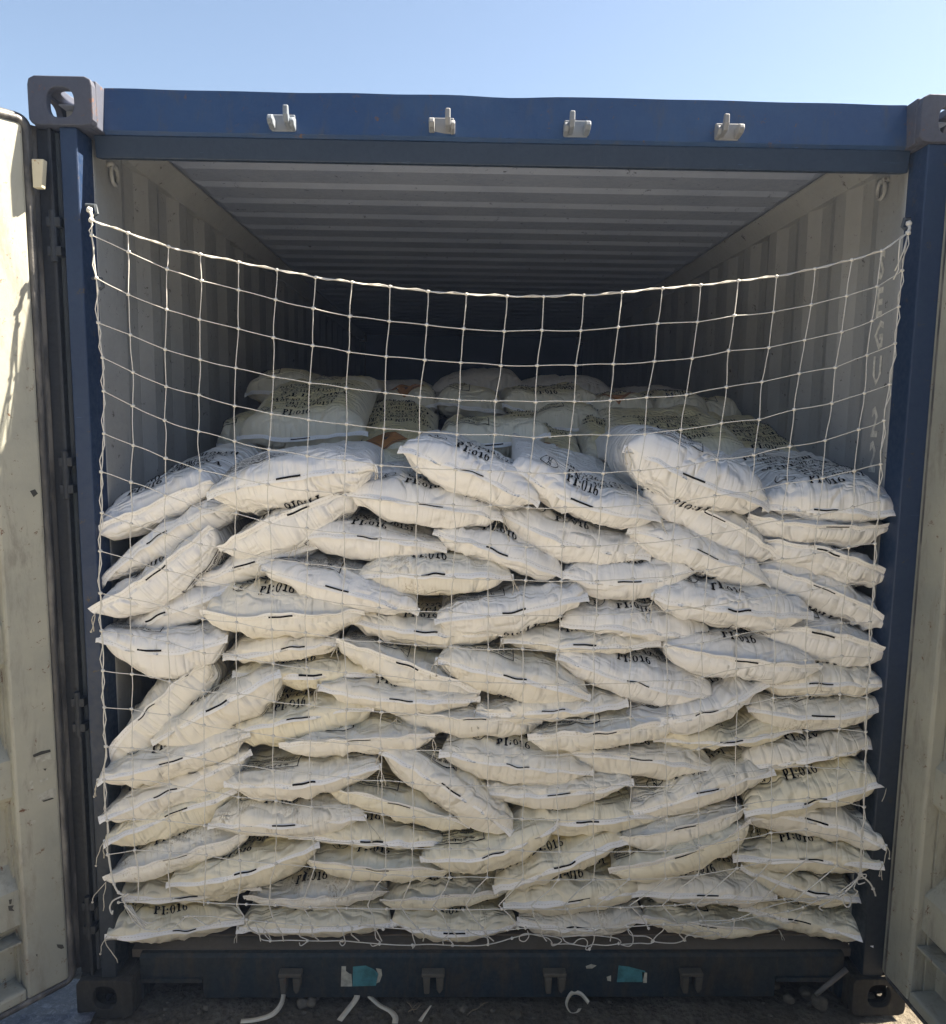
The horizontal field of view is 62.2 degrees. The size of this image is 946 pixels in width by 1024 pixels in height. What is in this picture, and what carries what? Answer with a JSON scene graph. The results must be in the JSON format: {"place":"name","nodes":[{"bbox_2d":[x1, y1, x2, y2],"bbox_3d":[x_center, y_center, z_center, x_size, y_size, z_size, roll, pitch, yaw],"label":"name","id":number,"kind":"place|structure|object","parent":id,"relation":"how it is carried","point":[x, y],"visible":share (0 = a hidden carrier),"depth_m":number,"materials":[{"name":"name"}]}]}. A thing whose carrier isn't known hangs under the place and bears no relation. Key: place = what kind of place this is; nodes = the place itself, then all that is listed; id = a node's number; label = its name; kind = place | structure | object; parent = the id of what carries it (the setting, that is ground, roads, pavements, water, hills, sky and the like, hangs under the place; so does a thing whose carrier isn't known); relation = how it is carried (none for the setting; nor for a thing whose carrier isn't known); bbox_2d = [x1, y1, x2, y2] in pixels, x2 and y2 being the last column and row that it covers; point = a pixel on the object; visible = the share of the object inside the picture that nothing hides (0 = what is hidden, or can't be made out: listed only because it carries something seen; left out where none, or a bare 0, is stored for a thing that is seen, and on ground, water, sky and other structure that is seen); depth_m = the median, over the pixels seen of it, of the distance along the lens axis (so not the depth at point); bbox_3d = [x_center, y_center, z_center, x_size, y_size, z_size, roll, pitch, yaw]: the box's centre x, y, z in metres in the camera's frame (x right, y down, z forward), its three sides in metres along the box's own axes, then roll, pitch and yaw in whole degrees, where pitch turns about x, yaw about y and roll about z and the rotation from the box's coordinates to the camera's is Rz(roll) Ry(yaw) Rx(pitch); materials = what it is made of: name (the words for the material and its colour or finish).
{"place":"outdoors","nodes":[
{"label":"outdoors","id":0,"kind":"place"},
{"bbox_2d":[0,0,945,125],"label":"sky","id":1,"kind":"structure","parent":0,"point":[870,52],"materials":[{"name":"blue"}]},
{"bbox_2d":[74,967,922,1023],"bbox_3d":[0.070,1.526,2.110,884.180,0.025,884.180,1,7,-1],"label":"ground","id":2,"kind":"structure","parent":0,"point":[178,997],"depth_m":2.35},
{"bbox_2d":[0,979,112,1023],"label":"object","id":3,"kind":"structure","parent":2,"relation":"on","point":[59,1006],"depth_m":2.28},
{"bbox_2d":[0,75,945,1023],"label":"shipping container","id":4,"kind":"object","parent":2,"relation":"on","point":[514,197],"visible":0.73,"depth_m":2.31,"materials":[{"name":"metal"}]},
{"bbox_2d":[0,107,80,1020],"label":"door","id":5,"kind":"structure","parent":4,"relation":"in","point":[40,956],"depth_m":2.10,"materials":[{"name":"beige paint"}]},
{"bbox_2d":[99,897,243,962],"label":"sack","id":6,"kind":"object","parent":4,"relation":"in","point":[164,915],"visible":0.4,"depth_m":2.35,"materials":[{"name":"white"}]},
{"bbox_2d":[121,871,261,904],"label":"sack","id":7,"kind":"object","parent":6,"relation":"on","point":[153,889],"visible":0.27,"depth_m":2.34,"materials":[{"name":"white"}]},
{"bbox_2d":[91,824,248,910],"bbox_3d":[-0.931,0.991,2.551,0.440,0.204,0.621,-1,7,-12],"label":"sack","id":8,"kind":"object","parent":7,"relation":"on","point":[154,864],"visible":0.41,"depth_m":2.27,"materials":[{"name":"white"}]},
{"bbox_2d":[95,788,237,866],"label":"sack","id":9,"kind":"object","parent":8,"relation":"on","point":[148,831],"visible":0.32,"depth_m":2.27,"materials":[{"name":"white"}]},
{"bbox_2d":[98,742,252,823],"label":"sack","id":10,"kind":"object","parent":9,"relation":"on","point":[150,801],"visible":0.25,"depth_m":2.25,"materials":[{"name":"white"}]},
{"bbox_2d":[93,727,250,797],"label":"sack","id":11,"kind":"object","parent":10,"relation":"on","point":[153,765],"visible":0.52,"depth_m":2.21,"materials":[{"name":"white"}]},
{"bbox_2d":[109,632,239,762],"bbox_3d":[-0.901,0.546,2.509,0.332,0.348,0.630,1,7,-1],"label":"sack","id":12,"kind":"object","parent":11,"relation":"on","point":[147,727],"visible":0.48,"depth_m":2.22,"materials":[{"name":"white"}]},
{"bbox_2d":[95,617,237,679],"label":"sack","id":13,"kind":"object","parent":12,"relation":"on","point":[149,657],"visible":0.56,"depth_m":2.17,"materials":[{"name":"white"}]},
{"bbox_2d":[125,584,229,628],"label":"sack","id":14,"kind":"object","parent":13,"relation":"on","point":[188,602],"visible":0.2,"depth_m":2.21,"materials":[{"name":"white"}]},
{"bbox_2d":[88,514,258,632],"bbox_3d":[-0.876,0.141,2.445,0.355,0.301,0.665,1,7,-1],"label":"sack","id":15,"kind":"object","parent":14,"relation":"on","point":[148,583],"visible":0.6,"depth_m":2.16,"materials":[{"name":"white"}]},
{"bbox_2d":[102,498,253,587],"bbox_3d":[-0.844,0.038,2.468,0.391,0.275,0.654,1,7,-1],"label":"sack","id":16,"kind":"object","parent":15,"relation":"on","point":[148,548],"visible":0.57,"depth_m":2.18,"materials":[{"name":"white"}]},
{"bbox_2d":[98,443,264,540],"bbox_3d":[-0.886,-0.082,2.470,0.316,0.255,0.698,1,7,-1],"label":"sack","id":17,"kind":"object","parent":16,"relation":"on","point":[182,480],"visible":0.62,"depth_m":2.20,"materials":[{"name":"white"}]},
{"bbox_2d":[237,378,377,449],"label":"sack","id":18,"kind":"object","parent":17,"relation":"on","point":[327,403],"visible":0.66,"depth_m":2.72,"materials":[{"name":"white"}]},
{"bbox_2d":[150,660,287,745],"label":"sack","id":19,"kind":"object","parent":11,"relation":"on","point":[220,710],"visible":0.49,"depth_m":2.20,"materials":[{"name":"white"}]},
{"bbox_2d":[166,836,319,896],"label":"sack","id":20,"kind":"object","parent":7,"relation":"on","point":[222,876],"visible":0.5,"depth_m":2.27,"materials":[{"name":"white"}]},
{"bbox_2d":[207,791,379,842],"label":"sack","id":21,"kind":"object","parent":20,"relation":"on","point":[260,817],"visible":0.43,"depth_m":2.24,"materials":[{"name":"white"}]},
{"bbox_2d":[224,744,385,800],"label":"sack","id":22,"kind":"object","parent":21,"relation":"on","point":[255,782],"visible":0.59,"depth_m":2.22,"materials":[{"name":"white"}]},
{"bbox_2d":[235,687,373,746],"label":"sack","id":23,"kind":"object","parent":22,"relation":"on","point":[290,720],"visible":0.3,"depth_m":2.23,"materials":[{"name":"white"}]},
{"bbox_2d":[232,626,375,690],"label":"sack","id":24,"kind":"object","parent":23,"relation":"on","point":[295,678],"visible":0.23,"depth_m":2.24,"materials":[{"name":"white"}]},
{"bbox_2d":[223,631,342,664],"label":"sack","id":25,"kind":"object","parent":24,"relation":"on","point":[287,648],"visible":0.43,"depth_m":2.20,"materials":[{"name":"white"}]},
{"bbox_2d":[199,578,364,639],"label":"sack","id":26,"kind":"object","parent":25,"relation":"on","point":[288,615],"visible":0.5,"depth_m":2.17,"materials":[{"name":"white"}]},
{"bbox_2d":[194,544,319,586],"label":"sack","id":27,"kind":"object","parent":26,"relation":"on","point":[245,570],"visible":0.17,"depth_m":2.22,"materials":[{"name":"white"}]},
{"bbox_2d":[217,493,361,558],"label":"sack","id":28,"kind":"object","parent":27,"relation":"on","point":[253,537],"visible":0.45,"depth_m":2.16,"materials":[{"name":"white"}]},
{"bbox_2d":[206,440,384,515],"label":"sack","id":29,"kind":"object","parent":28,"relation":"on","point":[287,470],"visible":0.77,"depth_m":2.12,"materials":[{"name":"white"}]},
{"bbox_2d":[383,448,408,462],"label":"sack","id":30,"kind":"object","parent":28,"relation":"on","point":[391,455],"visible":0.02,"depth_m":2.59,"materials":[{"name":"white"}]},
{"bbox_2d":[362,399,438,448],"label":"sack","id":31,"kind":"object","parent":30,"relation":"on","point":[403,414],"visible":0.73,"depth_m":3.00,"materials":[{"name":"white"}]},
{"bbox_2d":[278,710,435,761],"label":"sack","id":32,"kind":"object","parent":22,"relation":"on","point":[400,735],"visible":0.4,"depth_m":2.22,"materials":[{"name":"white"}]},
{"bbox_2d":[234,881,393,942],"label":"sack","id":33,"kind":"object","parent":4,"relation":"in","point":[325,917],"visible":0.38,"depth_m":2.38,"materials":[{"name":"white"}]},
{"bbox_2d":[243,864,389,910],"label":"sack","id":34,"kind":"object","parent":33,"relation":"on","point":[325,889],"visible":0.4,"depth_m":2.37,"materials":[{"name":"white"}]},
{"bbox_2d":[390,893,517,941],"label":"sack","id":35,"kind":"object","parent":4,"relation":"in","point":[465,920],"visible":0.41,"depth_m":2.38,"materials":[{"name":"white"}]},
{"bbox_2d":[379,870,506,910],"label":"sack","id":36,"kind":"object","parent":35,"relation":"on","point":[426,893],"visible":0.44,"depth_m":2.38,"materials":[{"name":"white"}]},
{"bbox_2d":[306,842,447,883],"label":"sack","id":37,"kind":"object","parent":36,"relation":"on","point":[338,856],"visible":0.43,"depth_m":2.30,"materials":[{"name":"white"}]},
{"bbox_2d":[288,810,442,849],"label":"sack","id":38,"kind":"object","parent":37,"relation":"on","point":[398,834],"visible":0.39,"depth_m":2.28,"materials":[{"name":"white"}]},
{"bbox_2d":[441,414,550,457],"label":"sack","id":39,"kind":"object","parent":4,"relation":"in","point":[519,425],"visible":0.47,"depth_m":2.71,"materials":[{"name":"white"}]},
{"bbox_2d":[86,206,911,950],"bbox_3d":[0.076,0.259,2.127,2.188,2.076,0.100,1,7,-1],"label":"cargo net","id":40,"kind":"object","parent":4,"relation":"hanging from","point":[134,916],"visible":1,"depth_m":2.09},
{"bbox_2d":[500,409,580,452],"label":"sack","id":41,"kind":"object","parent":4,"relation":"in","point":[560,441],"visible":0.26,"depth_m":2.92,"materials":[{"name":"white"}]},
{"bbox_2d":[433,383,505,419],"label":"sack","id":42,"kind":"object","parent":41,"relation":"on","point":[447,409],"visible":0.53,"depth_m":3.33,"materials":[{"name":"white"}]},
{"bbox_2d":[432,369,524,396],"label":"sack","id":43,"kind":"object","parent":42,"relation":"on","point":[487,378],"visible":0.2,"depth_m":3.81,"materials":[{"name":"white"}]},
{"bbox_2d":[532,402,600,442],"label":"sack","id":44,"kind":"object","parent":41,"relation":"on","point":[558,416],"visible":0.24,"depth_m":3.06,"materials":[{"name":"white"}]},
{"bbox_2d":[500,382,595,413],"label":"sack","id":45,"kind":"object","parent":44,"relation":"on","point":[563,391],"visible":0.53,"depth_m":3.25,"materials":[{"name":"white"}]},
{"bbox_2d":[517,898,646,936],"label":"sack","id":46,"kind":"object","parent":4,"relation":"on","point":[614,917],"visible":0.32,"depth_m":2.39,"materials":[{"name":"white"}]},
{"bbox_2d":[503,853,637,915],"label":"sack","id":47,"kind":"object","parent":46,"relation":"on","point":[559,894],"visible":0.35,"depth_m":2.34,"materials":[{"name":"white"}]},
{"bbox_2d":[492,831,628,893],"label":"sack","id":48,"kind":"object","parent":47,"relation":"on","point":[540,865],"visible":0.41,"depth_m":2.30,"materials":[{"name":"white"}]},
{"bbox_2d":[419,802,559,874],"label":"sack","id":49,"kind":"object","parent":48,"relation":"on","point":[537,834],"visible":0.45,"depth_m":2.26,"materials":[{"name":"white"}]},
{"bbox_2d":[330,755,469,830],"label":"sack","id":50,"kind":"object","parent":49,"relation":"on","point":[397,800],"visible":0.42,"depth_m":2.26,"materials":[{"name":"white"}]},
{"bbox_2d":[375,732,513,836],"bbox_3d":[-0.083,0.772,2.516,0.402,0.293,0.622,1,7,-1],"label":"sack","id":51,"kind":"object","parent":49,"relation":"on","point":[468,801],"visible":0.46,"depth_m":2.23,"materials":[{"name":"white"}]},
{"bbox_2d":[512,786,669,835],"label":"sack","id":52,"kind":"object","parent":48,"relation":"on","point":[614,805],"visible":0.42,"depth_m":2.29,"materials":[{"name":"white"}]},
{"bbox_2d":[487,771,633,810],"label":"sack","id":53,"kind":"object","parent":52,"relation":"on","point":[538,798],"visible":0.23,"depth_m":2.25,"materials":[{"name":"white"}]},
{"bbox_2d":[438,732,592,785],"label":"sack","id":54,"kind":"object","parent":53,"relation":"on","point":[539,770],"visible":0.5,"depth_m":2.24,"materials":[{"name":"white"}]},
{"bbox_2d":[392,702,542,738],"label":"sack","id":55,"kind":"object","parent":54,"relation":"on","point":[460,725],"visible":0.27,"depth_m":2.24,"materials":[{"name":"white"}]},
{"bbox_2d":[313,673,480,714],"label":"sack","id":56,"kind":"object","parent":55,"relation":"on","point":[362,691],"visible":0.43,"depth_m":2.21,"materials":[{"name":"white"}]},
{"bbox_2d":[331,624,480,695],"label":"sack","id":57,"kind":"object","parent":56,"relation":"on","point":[397,660],"visible":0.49,"depth_m":2.21,"materials":[{"name":"white"}]},
{"bbox_2d":[471,681,628,731],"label":"sack","id":58,"kind":"object","parent":55,"relation":"on","point":[508,707],"visible":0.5,"depth_m":2.22,"materials":[{"name":"white"}]},
{"bbox_2d":[430,637,590,702],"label":"sack","id":59,"kind":"object","parent":58,"relation":"on","point":[506,666],"visible":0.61,"depth_m":2.19,"materials":[{"name":"white"}]},
{"bbox_2d":[354,595,506,650],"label":"sack","id":60,"kind":"object","parent":59,"relation":"on","point":[398,628],"visible":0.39,"depth_m":2.22,"materials":[{"name":"white"}]},
{"bbox_2d":[254,551,419,615],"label":"sack","id":61,"kind":"object","parent":60,"relation":"on","point":[325,583],"visible":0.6,"depth_m":2.16,"materials":[{"name":"white"}]},
{"bbox_2d":[288,507,446,561],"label":"sack","id":62,"kind":"object","parent":61,"relation":"on","point":[365,521],"visible":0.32,"depth_m":2.19,"materials":[{"name":"white"}]},
{"bbox_2d":[434,571,589,636],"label":"sack","id":63,"kind":"object","parent":60,"relation":"on","point":[542,598],"visible":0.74,"depth_m":2.18,"materials":[{"name":"white"}]},
{"bbox_2d":[359,550,518,595],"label":"sack","id":64,"kind":"object","parent":63,"relation":"on","point":[441,564],"visible":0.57,"depth_m":2.18,"materials":[{"name":"white"}]},
{"bbox_2d":[432,520,563,582],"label":"sack","id":65,"kind":"object","parent":63,"relation":"on","point":[541,566],"visible":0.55,"depth_m":2.19,"materials":[{"name":"white"}]},
{"bbox_2d":[345,461,509,541],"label":"sack","id":66,"kind":"object","parent":65,"relation":"on","point":[399,483],"visible":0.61,"depth_m":2.16,"materials":[{"name":"white"}]},
{"bbox_2d":[397,430,539,510],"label":"sack","id":67,"kind":"object","parent":66,"relation":"on","point":[436,450],"visible":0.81,"depth_m":2.12,"materials":[{"name":"white"}]},
{"bbox_2d":[639,897,784,939],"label":"sack","id":68,"kind":"object","parent":4,"relation":"in","point":[683,914],"visible":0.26,"depth_m":2.41,"materials":[{"name":"white"}]},
{"bbox_2d":[631,852,777,908],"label":"sack","id":69,"kind":"object","parent":68,"relation":"on","point":[733,885],"visible":0.4,"depth_m":2.35,"materials":[{"name":"white"}]},
{"bbox_2d":[608,818,750,882],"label":"sack","id":70,"kind":"object","parent":69,"relation":"on","point":[649,866],"visible":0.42,"depth_m":2.28,"materials":[{"name":"white"}]},
{"bbox_2d":[619,798,754,850],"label":"sack","id":71,"kind":"object","parent":70,"relation":"on","point":[651,836],"visible":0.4,"depth_m":2.29,"materials":[{"name":"white"}]},
{"bbox_2d":[626,745,776,816],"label":"sack","id":72,"kind":"object","parent":71,"relation":"on","point":[681,799],"visible":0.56,"depth_m":2.27,"materials":[{"name":"white"}]},
{"bbox_2d":[568,740,711,780],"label":"sack","id":73,"kind":"object","parent":72,"relation":"on","point":[647,766],"visible":0.36,"depth_m":2.27,"materials":[{"name":"white"}]},
{"bbox_2d":[527,707,670,751],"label":"sack","id":74,"kind":"object","parent":73,"relation":"on","point":[575,735],"visible":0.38,"depth_m":2.22,"materials":[{"name":"white"}]},
{"bbox_2d":[653,706,802,750],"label":"sack","id":75,"kind":"object","parent":73,"relation":"on","point":[749,724],"visible":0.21,"depth_m":2.27,"materials":[{"name":"white"}]},
{"bbox_2d":[626,677,769,734],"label":"sack","id":76,"kind":"object","parent":75,"relation":"on","point":[724,695],"visible":0.42,"depth_m":2.22,"materials":[{"name":"white"}]},
{"bbox_2d":[555,646,712,706],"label":"sack","id":77,"kind":"object","parent":76,"relation":"on","point":[648,664],"visible":0.51,"depth_m":2.22,"materials":[{"name":"white"}]},
{"bbox_2d":[499,618,660,654],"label":"sack","id":78,"kind":"object","parent":77,"relation":"on","point":[542,636],"visible":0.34,"depth_m":2.22,"materials":[{"name":"white"}]},
{"bbox_2d":[658,624,822,698],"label":"sack","id":79,"kind":"object","parent":76,"relation":"on","point":[718,656],"visible":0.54,"depth_m":2.20,"materials":[{"name":"white"}]},
{"bbox_2d":[559,595,708,640],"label":"sack","id":80,"kind":"object","parent":79,"relation":"on","point":[620,625],"visible":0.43,"depth_m":2.22,"materials":[{"name":"white"}]},
{"bbox_2d":[560,558,698,600],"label":"sack","id":81,"kind":"object","parent":80,"relation":"on","point":[614,589],"visible":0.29,"depth_m":2.20,"materials":[{"name":"white"}]},
{"bbox_2d":[492,502,650,564],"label":"sack","id":82,"kind":"object","parent":81,"relation":"on","point":[546,526],"visible":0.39,"depth_m":2.20,"materials":[{"name":"white"}]},
{"bbox_2d":[511,433,667,534],"bbox_3d":[0.318,-0.094,2.431,0.460,0.286,0.622,1,7,-1],"label":"sack","id":83,"kind":"object","parent":82,"relation":"on","point":[582,489],"visible":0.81,"depth_m":2.17,"materials":[{"name":"white"}]},
{"bbox_2d":[645,575,813,634],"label":"sack","id":84,"kind":"object","parent":79,"relation":"on","point":[758,614],"visible":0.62,"depth_m":2.18,"materials":[{"name":"white"}]},
{"bbox_2d":[626,519,770,587],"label":"sack","id":85,"kind":"object","parent":84,"relation":"on","point":[692,553],"visible":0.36,"depth_m":2.19,"materials":[{"name":"white"}]},
{"bbox_2d":[635,487,775,561],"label":"sack","id":86,"kind":"object","parent":85,"relation":"on","point":[758,549],"visible":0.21,"depth_m":2.19,"materials":[{"name":"white"}]},
{"bbox_2d":[595,424,769,514],"bbox_3d":[0.609,-0.140,2.415,0.420,0.255,0.625,1,7,-1],"label":"sack","id":87,"kind":"object","parent":86,"relation":"on","point":[660,450],"visible":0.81,"depth_m":2.14,"materials":[{"name":"white"}]},
{"bbox_2d":[598,404,745,454],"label":"sack","id":88,"kind":"object","parent":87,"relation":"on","point":[708,437],"visible":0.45,"depth_m":2.88,"materials":[{"name":"white"}]},
{"bbox_2d":[707,412,798,451],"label":"sack","id":89,"kind":"object","parent":4,"relation":"in","point":[745,433],"visible":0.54,"depth_m":2.98,"materials":[{"name":"white"}]},
{"bbox_2d":[738,896,873,946],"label":"sack","id":90,"kind":"object","parent":4,"relation":"on","point":[839,923],"visible":0.33,"depth_m":2.41,"materials":[{"name":"white"}]},
{"bbox_2d":[739,862,860,908],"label":"sack","id":91,"kind":"object","parent":90,"relation":"on","point":[796,884],"visible":0.34,"depth_m":2.36,"materials":[{"name":"white"}]},
{"bbox_2d":[731,796,884,878],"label":"sack","id":92,"kind":"object","parent":91,"relation":"on","point":[786,846],"visible":0.45,"depth_m":2.32,"materials":[{"name":"white"}]},
{"bbox_2d":[744,803,889,869],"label":"sack","id":93,"kind":"object","parent":92,"relation":"on","point":[849,820],"visible":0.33,"depth_m":2.30,"materials":[{"name":"white"}]},
{"bbox_2d":[740,755,885,819],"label":"sack","id":94,"kind":"object","parent":93,"relation":"on","point":[789,783],"visible":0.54,"depth_m":2.27,"materials":[{"name":"white"}]},
{"bbox_2d":[739,725,872,769],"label":"sack","id":95,"kind":"object","parent":94,"relation":"on","point":[789,749],"visible":0.45,"depth_m":2.28,"materials":[{"name":"white"}]},
{"bbox_2d":[744,690,878,731],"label":"sack","id":96,"kind":"object","parent":95,"relation":"on","point":[822,713],"visible":0.41,"depth_m":2.25,"materials":[{"name":"white"}]},
{"bbox_2d":[764,661,881,697],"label":"sack","id":97,"kind":"object","parent":96,"relation":"on","point":[854,679],"visible":0.23,"depth_m":2.24,"materials":[{"name":"white"}]},
{"bbox_2d":[752,609,885,666],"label":"sack","id":98,"kind":"object","parent":97,"relation":"on","point":[822,642],"visible":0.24,"depth_m":2.23,"materials":[{"name":"white"}]},
{"bbox_2d":[758,560,884,630],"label":"sack","id":99,"kind":"object","parent":98,"relation":"on","point":[827,602],"visible":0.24,"depth_m":2.23,"materials":[{"name":"white"}]},
{"bbox_2d":[764,538,885,588],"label":"sack","id":100,"kind":"object","parent":99,"relation":"on","point":[832,564],"visible":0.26,"depth_m":2.21,"materials":[{"name":"white"}]},
{"bbox_2d":[744,507,888,549],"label":"sack","id":101,"kind":"object","parent":100,"relation":"on","point":[803,531],"visible":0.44,"depth_m":2.19,"materials":[{"name":"white"}]},
{"bbox_2d":[730,448,895,523],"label":"sack","id":102,"kind":"object","parent":101,"relation":"on","point":[802,499],"visible":0.78,"depth_m":2.20,"materials":[{"name":"white"}]},
{"bbox_2d":[882,207,945,1023],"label":"door","id":103,"kind":"structure","parent":4,"relation":"in","point":[914,955],"depth_m":2.15,"materials":[{"name":"beige paint"}]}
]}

